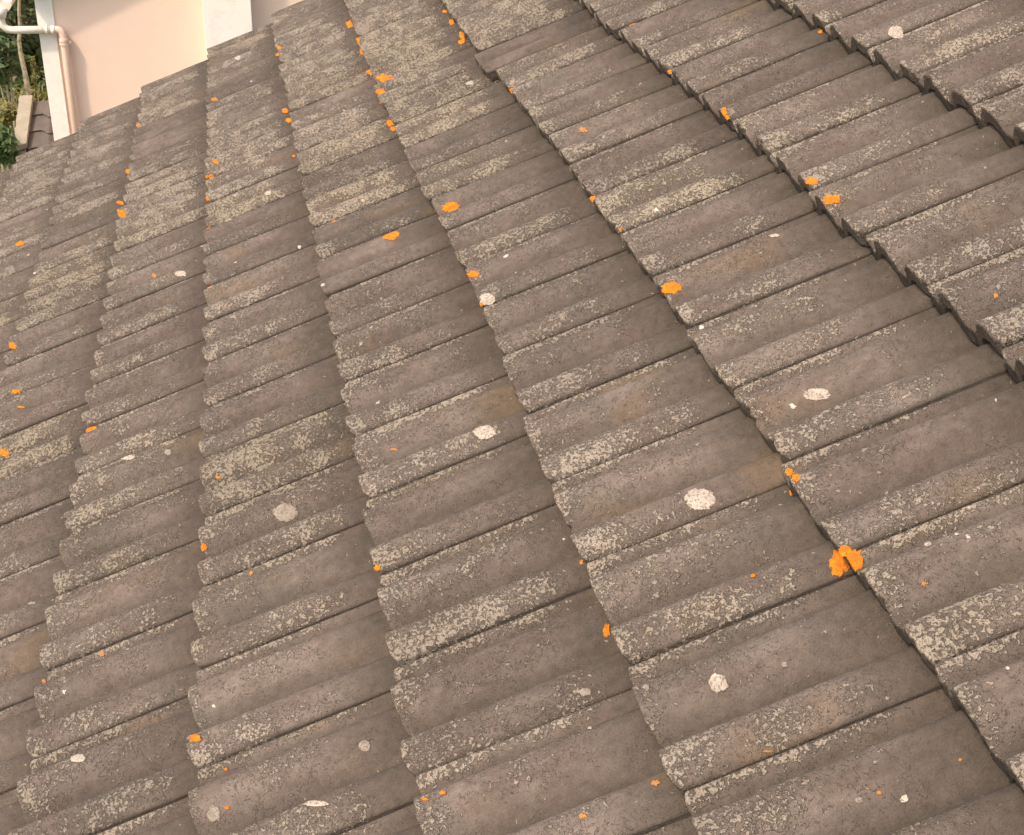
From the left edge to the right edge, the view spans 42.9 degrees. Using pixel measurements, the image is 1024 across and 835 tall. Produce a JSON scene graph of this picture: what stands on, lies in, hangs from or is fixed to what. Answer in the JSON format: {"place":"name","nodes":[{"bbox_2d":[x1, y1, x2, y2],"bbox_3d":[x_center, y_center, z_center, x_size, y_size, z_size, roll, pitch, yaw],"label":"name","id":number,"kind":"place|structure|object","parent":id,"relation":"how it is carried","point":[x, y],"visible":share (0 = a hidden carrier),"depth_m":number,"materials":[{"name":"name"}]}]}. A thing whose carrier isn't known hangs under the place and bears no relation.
{"place":"outdoors","nodes":[
{"label":"outdoors","id":0,"kind":"place"},
{"bbox_2d":[0,0,1023,834],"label":"tiled roof","id":1,"kind":"structure","parent":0,"point":[510,416],"depth_m":2.51,"materials":[{"name":"tile"}]},
{"label":"ground","id":2,"kind":"structure","parent":0,"visible":0},
{"bbox_2d":[0,97,18,171],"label":"shrub","id":3,"kind":"object","parent":2,"relation":"on","point":[8,112],"visible":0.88,"depth_m":17.68,"materials":[{"name":"green plant"}]},
{"bbox_2d":[0,35,20,135],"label":"shrub","id":4,"kind":"object","parent":2,"relation":"on","point":[9,61],"visible":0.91,"depth_m":18.95,"materials":[{"name":"green plant"}]},
{"bbox_2d":[0,124,22,170],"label":"shrub","id":5,"kind":"object","parent":2,"relation":"on","point":[8,144],"visible":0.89,"depth_m":16.73,"materials":[{"name":"green plant"}]},
{"bbox_2d":[0,0,42,82],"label":"tree","id":6,"kind":"object","parent":2,"relation":"on","point":[35,49],"visible":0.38,"depth_m":22.44,"materials":[{"name":"green plant"}]},
{"bbox_2d":[12,0,30,94],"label":"tree","id":7,"kind":"object","parent":2,"relation":"on","point":[16,5],"visible":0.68,"depth_m":18.82,"materials":[{"name":"brown plant"}]},
{"bbox_2d":[13,95,33,154],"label":"parapet wall","id":8,"kind":"structure","parent":2,"relation":"on","point":[23,118],"depth_m":17.19,"materials":[{"name":"beige paint"}]},
{"bbox_2d":[0,54,46,127],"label":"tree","id":9,"kind":"object","parent":2,"relation":"on","point":[20,81],"visible":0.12,"depth_m":22.19,"materials":[{"name":"green plant"}]},
{"bbox_2d":[5,0,46,90],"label":"tree","id":10,"kind":"object","parent":2,"relation":"on","point":[28,23],"visible":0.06,"depth_m":23.19,"materials":[{"name":"green plant"}]},
{"bbox_2d":[13,85,47,102],"bbox_3d":[-7.534,-4.504,20.735,0.569,1.530,0.834,-27,40,-42],"label":"shrub","id":11,"kind":"object","parent":2,"relation":"on","point":[42,94],"visible":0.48,"depth_m":20.33,"materials":[{"name":"green plant"}]},
{"bbox_2d":[29,56,38,100],"bbox_3d":[-7.251,-4.505,20.105,0.142,2.144,0.257,-4,29,-11],"label":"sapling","id":12,"kind":"object","parent":2,"relation":"on","point":[34,69],"visible":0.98,"depth_m":19.72,"materials":[{"name":"green plant"}]},
{"bbox_2d":[28,99,53,151],"bbox_3d":[-6.154,-3.003,17.444,0.406,2.132,1.632,-4,29,-11],"label":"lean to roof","id":13,"kind":"object","parent":2,"relation":"on","point":[41,131],"visible":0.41,"depth_m":17.26,"materials":[{"name":"tile"}]},
{"bbox_2d":[0,0,302,140],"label":"pink house","id":14,"kind":"structure","parent":2,"relation":"on","point":[99,56],"depth_m":16.15,"materials":[{"name":"painted plaster"}]}
]}

